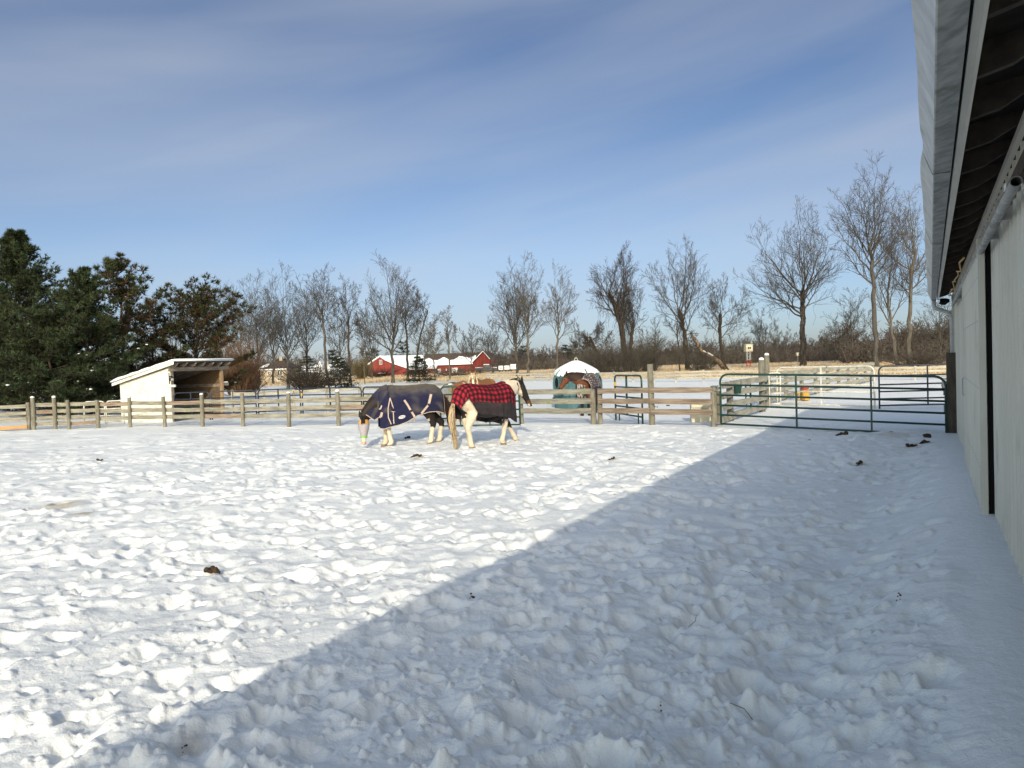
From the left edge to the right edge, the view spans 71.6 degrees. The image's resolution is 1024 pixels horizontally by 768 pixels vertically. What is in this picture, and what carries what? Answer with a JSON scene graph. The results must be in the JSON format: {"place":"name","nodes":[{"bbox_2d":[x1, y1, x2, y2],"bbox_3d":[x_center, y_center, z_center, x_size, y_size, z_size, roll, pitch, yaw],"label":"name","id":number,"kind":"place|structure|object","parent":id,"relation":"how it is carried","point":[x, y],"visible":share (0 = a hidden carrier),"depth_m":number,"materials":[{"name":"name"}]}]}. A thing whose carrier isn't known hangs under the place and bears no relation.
{"place":"outdoors","nodes":[
{"label":"outdoors","id":0,"kind":"place"},
{"bbox_2d":[0,0,951,369],"label":"sky","id":1,"kind":"structure","parent":0,"point":[448,141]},
{"bbox_2d":[0,360,1023,767],"bbox_3d":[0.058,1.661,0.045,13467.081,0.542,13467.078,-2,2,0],"label":"snow ground","id":2,"kind":"structure","parent":0,"point":[332,614],"depth_m":5.25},
{"bbox_2d":[0,402,30,429],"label":"board fence","id":3,"kind":"object","parent":2,"relation":"on","point":[27,418],"visible":0.93,"depth_m":25.04,"materials":[{"name":"brown wood"}]},
{"bbox_2d":[0,228,130,415],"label":"pine tree","id":4,"kind":"object","parent":2,"relation":"on","point":[16,275],"visible":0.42,"depth_m":35.21,"materials":[{"name":"green plant"}]},
{"bbox_2d":[0,300,143,415],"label":"pine tree","id":5,"kind":"object","parent":2,"relation":"on","point":[34,363],"visible":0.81,"depth_m":31.35,"materials":[{"name":"green plant"}]},
{"bbox_2d":[17,266,156,414],"bbox_3d":[-20.220,-2.010,33.339,5.658,7.176,5.680,-1,2,40],"label":"pine tree","id":6,"kind":"object","parent":2,"relation":"on","point":[82,286],"visible":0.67,"depth_m":32.97,"materials":[{"name":"green plant"}]},
{"bbox_2d":[105,400,124,424],"bbox_3d":[-14.799,1.053,26.475,0.764,0.898,0.044,-2,2,8],"label":"pipe panel","id":7,"kind":"object","parent":2,"relation":"on","point":[114,415],"visible":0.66,"depth_m":26.46,"materials":[{"name":"white paint"}]},
{"bbox_2d":[80,251,190,390],"bbox_3d":[-21.383,-2.883,38.910,6.169,8.605,5.852,-2,2,11],"label":"pine tree","id":8,"kind":"object","parent":2,"relation":"on","point":[113,268],"visible":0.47,"depth_m":38.45,"materials":[{"name":"green plant"}]},
{"bbox_2d":[119,314,178,372],"bbox_3d":[-23.171,-1.744,45.071,5.724,6.101,5.894,-2,2,0],"label":"pine tree","id":9,"kind":"object","parent":2,"relation":"on","point":[149,353],"visible":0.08,"depth_m":44.80,"materials":[{"name":"green plant"}]},
{"bbox_2d":[110,358,233,421],"bbox_3d":[-13.669,0.348,28.764,3.670,2.642,2.977,-1,2,25],"label":"run in shed","id":10,"kind":"object","parent":2,"relation":"on","point":[168,379],"visible":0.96,"depth_m":27.96,"materials":[{"name":"white"}]},
{"bbox_2d":[149,287,199,358],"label":"bare tree","id":11,"kind":"object","parent":2,"relation":"on","point":[176,342],"visible":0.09,"depth_m":94.06,"materials":[{"name":"brown plant"}]},
{"bbox_2d":[174,391,210,420],"bbox_3d":[-11.655,0.806,25.915,1.486,1.052,0.059,-2,2,8],"label":"pipe panel","id":12,"kind":"object","parent":2,"relation":"on","point":[191,399],"visible":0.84,"depth_m":25.90,"materials":[{"name":"blue paint"}]},
{"bbox_2d":[131,272,258,390],"bbox_3d":[-19.238,-2.731,42.901,7.826,7.915,7.396,-2,2,0],"label":"pine tree","id":13,"kind":"object","parent":2,"relation":"on","point":[198,306],"visible":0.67,"depth_m":42.24,"materials":[{"name":"green plant"}]},
{"bbox_2d":[204,566,220,573],"bbox_3d":[-2.665,1.664,6.316,0.144,0.091,0.116,-2,2,0],"label":"dung pile","id":14,"kind":"object","parent":2,"relation":"on","point":[212,569],"visible":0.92,"depth_m":6.28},
{"bbox_2d":[207,276,244,354],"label":"bare tree","id":15,"kind":"object","parent":2,"relation":"on","point":[225,315],"visible":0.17,"depth_m":97.53,"materials":[{"name":"brown plant"}]},
{"bbox_2d":[211,390,257,419],"bbox_3d":[-10.161,0.751,26.032,1.630,1.050,0.066,-2,2,-15],"label":"pipe panel","id":16,"kind":"object","parent":2,"relation":"on","point":[232,391],"visible":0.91,"depth_m":25.98,"materials":[{"name":"blue paint"}]},
{"bbox_2d":[204,327,271,395],"bbox_3d":[-22.771,-1.848,57.840,6.261,5.696,5.529,-2,2,0],"label":"shrub","id":17,"kind":"object","parent":2,"relation":"on","point":[245,383],"visible":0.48,"depth_m":57.64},
{"bbox_2d":[206,273,273,354],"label":"bare tree","id":18,"kind":"object","parent":2,"relation":"on","point":[242,336],"visible":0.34,"depth_m":87.72,"materials":[{"name":"brown plant"}]},
{"bbox_2d":[30,383,452,429],"bbox_3d":[-9.379,0.961,23.555,15.685,1.537,0.656,-2,2,14],"label":"board fence","id":19,"kind":"object","parent":2,"relation":"on","point":[288,407],"visible":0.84,"depth_m":24.11,"materials":[{"name":"brown wood"}]},
{"bbox_2d":[225,269,282,389],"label":"bare tree","id":20,"kind":"object","parent":2,"relation":"on","point":[255,320],"visible":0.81,"depth_m":70.61,"materials":[{"name":"brown plant"}]},
{"bbox_2d":[244,357,281,391],"bbox_3d":[-22.457,-0.842,60.260,5.304,3.464,5.485,-2,2,0],"label":"shrub","id":21,"kind":"object","parent":2,"relation":"on","point":[256,385],"visible":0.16,"depth_m":59.95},
{"bbox_2d":[239,277,294,383],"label":"bare tree","id":22,"kind":"object","parent":2,"relation":"on","point":[273,357],"visible":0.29,"depth_m":103.78,"materials":[{"name":"brown plant"}]},
{"bbox_2d":[259,357,300,382],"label":"house","id":23,"kind":"structure","parent":2,"relation":"on","point":[280,361],"depth_m":125.18,"materials":[{"name":"beige"}]},
{"bbox_2d":[257,388,302,413],"bbox_3d":[-8.533,0.692,26.116,1.732,1.050,0.058,-2,2,7],"label":"pipe panel","id":24,"kind":"object","parent":2,"relation":"on","point":[278,395],"visible":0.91,"depth_m":26.11,"materials":[{"name":"blue paint"}]},
{"bbox_2d":[253,260,320,387],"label":"bare tree","id":25,"kind":"object","parent":2,"relation":"on","point":[290,343],"visible":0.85,"depth_m":73.58,"materials":[{"name":"brown plant"}]},
{"bbox_2d":[283,274,329,374],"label":"bare tree","id":26,"kind":"object","parent":2,"relation":"on","point":[305,345],"visible":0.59,"depth_m":111.93,"materials":[{"name":"brown plant"}]},
{"bbox_2d":[296,356,321,379],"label":"spruce tree","id":27,"kind":"object","parent":2,"relation":"on","point":[310,365],"visible":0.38,"depth_m":109.61,"materials":[{"name":"green plant"}]},
{"bbox_2d":[264,359,363,389],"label":"shrub","id":28,"kind":"object","parent":2,"relation":"on","point":[310,379],"visible":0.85,"depth_m":65.29,"materials":[{"name":"brown plant"}]},
{"bbox_2d":[296,262,339,380],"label":"bare tree","id":29,"kind":"object","parent":2,"relation":"on","point":[316,295],"visible":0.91,"depth_m":95.66,"materials":[{"name":"brown plant"}]},
{"bbox_2d":[302,361,342,378],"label":"house","id":30,"kind":"structure","parent":2,"relation":"on","point":[328,367],"depth_m":135.75,"materials":[{"name":"white"}]},
{"bbox_2d":[301,387,362,412],"bbox_3d":[-6.471,0.636,25.507,2.701,1.050,0.076,-1,2,22],"label":"pipe panel","id":31,"kind":"object","parent":2,"relation":"on","point":[329,394],"visible":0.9,"depth_m":25.51,"materials":[{"name":"blue paint"}]},
{"bbox_2d":[322,349,344,367],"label":"fir tree","id":32,"kind":"object","parent":2,"relation":"on","point":[331,351],"visible":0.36,"depth_m":149.44,"materials":[{"name":"green plant"}]},
{"bbox_2d":[315,290,362,368],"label":"bare tree","id":33,"kind":"object","parent":2,"relation":"on","point":[339,341],"visible":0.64,"depth_m":117.66,"materials":[{"name":"brown plant"}]},
{"bbox_2d":[324,357,358,386],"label":"spruce tree","id":34,"kind":"object","parent":2,"relation":"on","point":[341,384],"visible":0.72,"depth_m":67.75,"materials":[{"name":"green plant"}]},
{"bbox_2d":[328,273,362,382],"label":"bare tree","id":35,"kind":"object","parent":2,"relation":"on","point":[344,302],"visible":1,"depth_m":79.71,"materials":[{"name":"brown plant"}]},
{"bbox_2d":[231,377,489,413],"bbox_3d":[-5.319,0.623,32.515,2.347,1.443,14.506,0,2,43],"label":"paddock fence","id":36,"kind":"object","parent":2,"relation":"on","point":[292,392],"visible":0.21,"depth_m":29.20,"materials":[{"name":"grey wood"}]},
{"bbox_2d":[350,354,376,378],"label":"shrub","id":37,"kind":"object","parent":2,"relation":"on","point":[358,374],"visible":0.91,"depth_m":119.53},
{"bbox_2d":[359,341,369,383],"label":"bare tree","id":38,"kind":"object","parent":2,"relation":"on","point":[362,351],"visible":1,"depth_m":81.87,"materials":[{"name":"brown plant"}]},
{"bbox_2d":[350,298,388,377],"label":"bare tree","id":39,"kind":"object","parent":2,"relation":"on","point":[368,344],"visible":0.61,"depth_m":129.69,"materials":[{"name":"brown plant"}]},
{"bbox_2d":[362,386,380,404],"bbox_3d":[-3.829,0.589,23.948,3.589,1.048,0.082,-1,2,37],"label":"pipe panel","id":40,"kind":"object","parent":2,"relation":"on","point":[363,393],"visible":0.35,"depth_m":24.84,"materials":[{"name":"blue paint"}]},
{"bbox_2d":[351,367,412,376],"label":"shrub","id":41,"kind":"object","parent":2,"relation":"on","point":[382,373],"visible":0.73,"depth_m":148.79,"materials":[{"name":"brown plant"}]},
{"bbox_2d":[351,251,419,382],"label":"bare tree","id":42,"kind":"object","parent":2,"relation":"on","point":[396,318],"visible":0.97,"depth_m":84.28,"materials":[{"name":"brown plant"}]},
{"bbox_2d":[368,355,423,375],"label":"red barn","id":43,"kind":"structure","parent":2,"relation":"on","point":[381,362],"depth_m":175.24,"materials":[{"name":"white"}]},
{"bbox_2d":[394,341,409,354],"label":"fir tree","id":44,"kind":"object","parent":2,"relation":"on","point":[401,348],"visible":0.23,"depth_m":204.28,"materials":[{"name":"green plant"}]},
{"bbox_2d":[358,383,450,446],"bbox_3d":[-2.408,0.720,16.323,2.250,1.466,0.746,-2,2,-15],"label":"horse","id":45,"kind":"object","parent":2,"relation":"on","point":[388,407],"visible":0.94,"depth_m":16.01},
{"bbox_2d":[395,276,423,378],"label":"bare tree","id":46,"kind":"object","parent":2,"relation":"on","point":[407,362],"visible":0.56,"depth_m":91.73,"materials":[{"name":"brown plant"}]},
{"bbox_2d":[401,356,436,381],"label":"spruce tree","id":47,"kind":"object","parent":2,"relation":"on","point":[418,371],"visible":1,"depth_m":79.56,"materials":[{"name":"green plant"}]},
{"bbox_2d":[405,282,441,378],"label":"bare tree","id":48,"kind":"object","parent":2,"relation":"on","point":[422,311],"visible":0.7,"depth_m":94.81,"materials":[{"name":"brown plant"}]},
{"bbox_2d":[407,310,442,374],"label":"bare tree","id":49,"kind":"object","parent":2,"relation":"on","point":[425,341],"visible":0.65,"depth_m":139.28,"materials":[{"name":"brown plant"}]},
{"bbox_2d":[420,318,443,380],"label":"bare tree","id":50,"kind":"object","parent":2,"relation":"on","point":[432,342],"visible":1,"depth_m":87.86,"materials":[{"name":"brown plant"}]},
{"bbox_2d":[437,305,457,379],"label":"bare tree","id":51,"kind":"object","parent":2,"relation":"on","point":[447,335],"visible":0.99,"depth_m":89.84,"materials":[{"name":"brown plant"}]},
{"bbox_2d":[423,351,496,373],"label":"red barn","id":52,"kind":"structure","parent":2,"relation":"on","point":[441,359],"depth_m":182.24,"materials":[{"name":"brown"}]},
{"bbox_2d":[420,363,510,375],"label":"shrub","id":53,"kind":"object","parent":2,"relation":"on","point":[455,373],"visible":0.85,"depth_m":128.86,"materials":[{"name":"brown plant"}]},
{"bbox_2d":[452,323,481,368],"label":"bare tree","id":54,"kind":"object","parent":2,"relation":"on","point":[469,344],"visible":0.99,"depth_m":139.79,"materials":[{"name":"brown plant"}]},
{"bbox_2d":[468,370,495,421],"bbox_3d":[-0.985,0.379,22.544,0.558,1.640,1.802,-1,2,20],"label":"horse","id":55,"kind":"object","parent":2,"relation":"on","point":[473,379],"visible":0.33,"depth_m":21.92},
{"bbox_2d":[476,364,496,372],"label":"pickup truck","id":56,"kind":"object","parent":2,"relation":"on","point":[485,366],"visible":0.7,"depth_m":159.11,"materials":[{"name":"grey"}]},
{"bbox_2d":[448,376,531,449],"bbox_3d":[-0.458,0.630,15.712,2.352,1.567,0.721,-3,2,-40],"label":"horse","id":57,"kind":"object","parent":2,"relation":"on","point":[470,403],"visible":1,"depth_m":15.35},
{"bbox_2d":[476,318,509,372],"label":"bare tree","id":58,"kind":"object","parent":2,"relation":"on","point":[487,344],"visible":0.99,"depth_m":134.88,"materials":[{"name":"brown plant"}]},
{"bbox_2d":[487,257,540,375],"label":"bare tree","id":59,"kind":"object","parent":2,"relation":"on","point":[513,332],"visible":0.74,"depth_m":98.27,"materials":[{"name":"brown plant"}]},
{"bbox_2d":[506,250,550,375],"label":"bare tree","id":60,"kind":"object","parent":2,"relation":"on","point":[523,309],"visible":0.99,"depth_m":96.74,"materials":[{"name":"brown plant"}]},
{"bbox_2d":[118,310,950,375],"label":"wood","id":61,"kind":"object","parent":2,"relation":"on","point":[846,353],"visible":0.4,"depth_m":160.00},
{"bbox_2d":[518,388,596,423],"bbox_3d":[1.251,0.791,20.259,2.522,1.308,0.195,-1,2,32],"label":"board fence","id":62,"kind":"object","parent":2,"relation":"on","point":[591,401],"visible":0.73,"depth_m":20.03,"materials":[{"name":"brown wood"}]},
{"bbox_2d":[440,386,520,426],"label":"field gate","id":63,"kind":"structure","parent":62,"relation":"attached to","point":[490,424],"depth_m":19.64,"materials":[{"name":"metal"}]},
{"bbox_2d":[540,262,578,369],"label":"bare tree","id":64,"kind":"object","parent":2,"relation":"on","point":[566,312],"visible":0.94,"depth_m":103.72,"materials":[{"name":"brown plant"}]},
{"bbox_2d":[552,359,602,408],"bbox_3d":[2.503,-0.011,27.394,1.905,2.009,1.938,-2,2,0],"label":"calf hut","id":65,"kind":"object","parent":2,"relation":"on","point":[573,366],"visible":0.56,"depth_m":26.84,"materials":[{"name":"teal plastic"}]},
{"bbox_2d":[558,372,600,415],"bbox_3d":[2.278,0.289,23.410,1.175,1.530,1.765,-1,2,18],"label":"horse","id":66,"kind":"object","parent":2,"relation":"on","point":[580,380],"visible":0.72,"depth_m":22.76},
{"bbox_2d":[569,322,593,358],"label":"bare tree","id":67,"kind":"object","parent":2,"relation":"on","point":[578,338],"visible":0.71,"depth_m":149.96,"materials":[{"name":"brown plant"}]},
{"bbox_2d":[562,340,627,372],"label":"shrub","id":68,"kind":"object","parent":2,"relation":"on","point":[597,362],"visible":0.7,"depth_m":91.12,"materials":[{"name":"brown plant"}]},
{"bbox_2d":[580,321,616,365],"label":"bare tree","id":69,"kind":"object","parent":2,"relation":"on","point":[591,341],"visible":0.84,"depth_m":95.71,"materials":[{"name":"brown plant"}]},
{"bbox_2d":[585,240,644,371],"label":"bare tree","id":70,"kind":"object","parent":2,"relation":"on","point":[619,314],"visible":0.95,"depth_m":96.52,"materials":[{"name":"brown plant"}]},
{"bbox_2d":[614,375,643,423],"bbox_3d":[3.272,0.465,20.000,0.075,1.467,2.142,-2,2,-12],"label":"pipe panel","id":71,"kind":"object","parent":2,"relation":"on","point":[626,397],"visible":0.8,"depth_m":20.05,"materials":[{"name":"green paint"}]},
{"bbox_2d":[570,336,689,371],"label":"shrub","id":72,"kind":"object","parent":2,"relation":"on","point":[620,365],"visible":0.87,"depth_m":90.91,"materials":[{"name":"brown plant"}]},
{"bbox_2d":[621,282,648,367],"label":"bare tree","id":73,"kind":"object","parent":2,"relation":"on","point":[631,326],"visible":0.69,"depth_m":97.67,"materials":[{"name":"brown plant"}]},
{"bbox_2d":[622,325,673,371],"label":"shrub","id":74,"kind":"object","parent":2,"relation":"on","point":[655,360],"visible":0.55,"depth_m":92.66,"materials":[{"name":"brown plant"}]},
{"bbox_2d":[635,318,672,354],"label":"bare tree","id":75,"kind":"object","parent":2,"relation":"on","point":[655,334],"visible":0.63,"depth_m":120.21,"materials":[{"name":"brown plant"}]},
{"bbox_2d":[597,364,717,426],"bbox_3d":[3.667,0.434,18.491,3.312,1.914,0.334,-1,2,34],"label":"board fence","id":76,"kind":"object","parent":2,"relation":"on","point":[651,402],"visible":0.96,"depth_m":18.32,"materials":[{"name":"brown wood"}]},
{"bbox_2d":[712,373,947,432],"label":"field gate","id":77,"kind":"structure","parent":76,"relation":"attached to","point":[796,408],"depth_m":16.02,"materials":[{"name":"metal"}]},
{"bbox_2d":[662,307,688,370],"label":"bare tree","id":78,"kind":"object","parent":2,"relation":"on","point":[680,326],"visible":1,"depth_m":91.64,"materials":[{"name":"brown plant"}]},
{"bbox_2d":[666,343,684,364],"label":"shrub","id":79,"kind":"object","parent":2,"relation":"on","point":[675,354],"visible":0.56,"depth_m":149.65,"materials":[{"name":"brown plant"}]},
{"bbox_2d":[640,235,721,369],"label":"bare tree","id":80,"kind":"object","parent":2,"relation":"on","point":[685,311],"visible":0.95,"depth_m":95.61,"materials":[{"name":"brown plant"}]},
{"bbox_2d":[673,344,734,370],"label":"shrub","id":81,"kind":"object","parent":2,"relation":"on","point":[705,366],"visible":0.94,"depth_m":89.60,"materials":[{"name":"brown plant"}]},
{"bbox_2d":[685,327,725,369],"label":"fallen limb","id":82,"kind":"object","parent":2,"relation":"on","point":[697,345],"visible":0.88,"depth_m":90.21,"materials":[{"name":"brown wood"}]},
{"bbox_2d":[487,366,945,381],"bbox_3d":[10.774,-0.490,56.844,2.866,1.158,45.151,-3,2,-40],"label":"paddock fence","id":83,"kind":"object","parent":2,"relation":"on","point":[676,375],"visible":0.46,"depth_m":51.73,"materials":[{"name":"brown wood"}]},
{"bbox_2d":[699,273,755,369],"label":"bare tree","id":84,"kind":"object","parent":2,"relation":"on","point":[712,304],"visible":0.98,"depth_m":91.83,"materials":[{"name":"brown plant"}]},
{"bbox_2d":[717,353,770,424],"bbox_3d":[7.242,0.141,21.439,0.494,2.146,7.951,-1,2,29],"label":"lane fence","id":85,"kind":"object","parent":2,"relation":"on","point":[763,366],"visible":0.69,"depth_m":20.50,"materials":[{"name":"brown wood"}]},
{"bbox_2d":[744,344,752,366],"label":"hunting blind","id":86,"kind":"object","parent":2,"relation":"on","point":[748,348],"visible":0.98,"depth_m":109.63,"materials":[{"name":"beige plastic"}]},
{"bbox_2d":[748,308,778,357],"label":"bare tree","id":87,"kind":"object","parent":2,"relation":"on","point":[757,330],"visible":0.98,"depth_m":119.82,"materials":[{"name":"brown plant"}]},
{"bbox_2d":[768,372,780,405],"bbox_3d":[8.717,0.186,23.548,0.392,1.146,0.049,-1,2,26],"label":"pipe panel","id":88,"kind":"object","parent":2,"relation":"on","point":[779,383],"visible":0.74,"depth_m":23.52,"materials":[{"name":"white paint"}]},
{"bbox_2d":[765,323,794,362],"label":"bare tree","id":89,"kind":"object","parent":2,"relation":"on","point":[777,342],"visible":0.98,"depth_m":139.70,"materials":[{"name":"brown plant"}]},
{"bbox_2d":[732,194,848,365],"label":"bare tree","id":90,"kind":"object","parent":2,"relation":"on","point":[803,295],"visible":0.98,"depth_m":96.51,"materials":[{"name":"brown plant"}]},
{"bbox_2d":[770,362,874,400],"bbox_3d":[15.149,-0.136,33.414,0.193,1.465,20.928,-1,2,36],"label":"lane fence","id":91,"kind":"object","parent":2,"relation":"on","point":[829,380],"visible":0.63,"depth_m":31.18,"materials":[{"name":"grey wood"}]},
{"bbox_2d":[817,316,848,361],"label":"bare tree","id":92,"kind":"object","parent":2,"relation":"on","point":[825,344],"visible":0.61,"depth_m":139.59,"materials":[{"name":"brown plant"}]},
{"bbox_2d":[823,287,871,346],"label":"bare tree","id":93,"kind":"object","parent":2,"relation":"on","point":[852,324],"visible":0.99,"depth_m":117.79,"materials":[{"name":"brown plant"}]},
{"bbox_2d":[824,150,916,366],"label":"bare tree","id":94,"kind":"object","parent":2,"relation":"on","point":[856,233],"visible":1,"depth_m":72.51,"materials":[{"name":"brown plant"}]},
{"bbox_2d":[852,215,926,363],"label":"bare tree","id":95,"kind":"object","parent":2,"relation":"on","point":[890,317],"visible":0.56,"depth_m":79.54,"materials":[{"name":"brown plant"}]},
{"bbox_2d":[868,184,927,361],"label":"bare tree","id":96,"kind":"object","parent":2,"relation":"on","point":[911,268],"visible":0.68,"depth_m":77.62,"materials":[{"name":"brown plant"}]},
{"bbox_2d":[851,349,949,366],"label":"shrub","id":97,"kind":"object","parent":2,"relation":"on","point":[919,359],"visible":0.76,"depth_m":74.39,"materials":[{"name":"brown plant"}]},
{"bbox_2d":[915,285,952,359],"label":"bare tree","id":98,"kind":"object","parent":2,"relation":"on","point":[938,326],"visible":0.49,"depth_m":89.88,"materials":[{"name":"brown plant"}]},
{"bbox_2d":[941,352,956,432],"bbox_3d":[9.122,0.296,14.807,0.287,1.900,0.190,-1,2,31],"label":"gate post","id":99,"kind":"object","parent":2,"relation":"on","point":[950,378],"visible":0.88,"depth_m":14.70,"materials":[{"name":"brown wood"}]},
{"bbox_2d":[911,0,1023,585],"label":"barn","id":100,"kind":"structure","parent":2,"relation":"on","point":[970,66],"depth_m":4.50,"materials":[{"name":"metal"}]},
{"bbox_2d":[961,238,989,513],"bbox_3d":[4.905,0.006,7.562,0.125,2.620,3.615,-1,2,31],"label":"sliding door","id":101,"kind":"structure","parent":100,"relation":"in","point":[974,380],"depth_m":6.51,"materials":[{"name":"metal"}]},
{"bbox_2d":[261,360,945,385],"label":"field grass","id":102,"kind":"structure","parent":0,"point":[465,377],"depth_m":95.12,"materials":[{"name":"plant"}]},
{"bbox_2d":[690,405,710,421],"bbox_3d":[5.240,0.797,19.532,0.630,0.470,0.432,-2,2,9],"label":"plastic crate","id":103,"kind":"object","parent":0,"point":[700,418],"visible":0.38,"depth_m":19.34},
{"bbox_2d":[794,387,809,400],"bbox_3d":[10.732,0.380,26.244,0.480,0.575,0.390,-2,2,0],"label":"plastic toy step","id":104,"kind":"object","parent":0,"point":[804,394],"visible":0.65,"depth_m":26.16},
{"bbox_2d":[776,365,875,408],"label":"field gate","id":105,"kind":"structure","parent":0,"point":[821,384],"depth_m":22.72,"materials":[{"name":"metal"}]},
{"bbox_2d":[878,363,945,408],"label":"field gate","id":106,"kind":"structure","parent":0,"point":[927,383],"depth_m":21.28,"materials":[{"name":"metal"}]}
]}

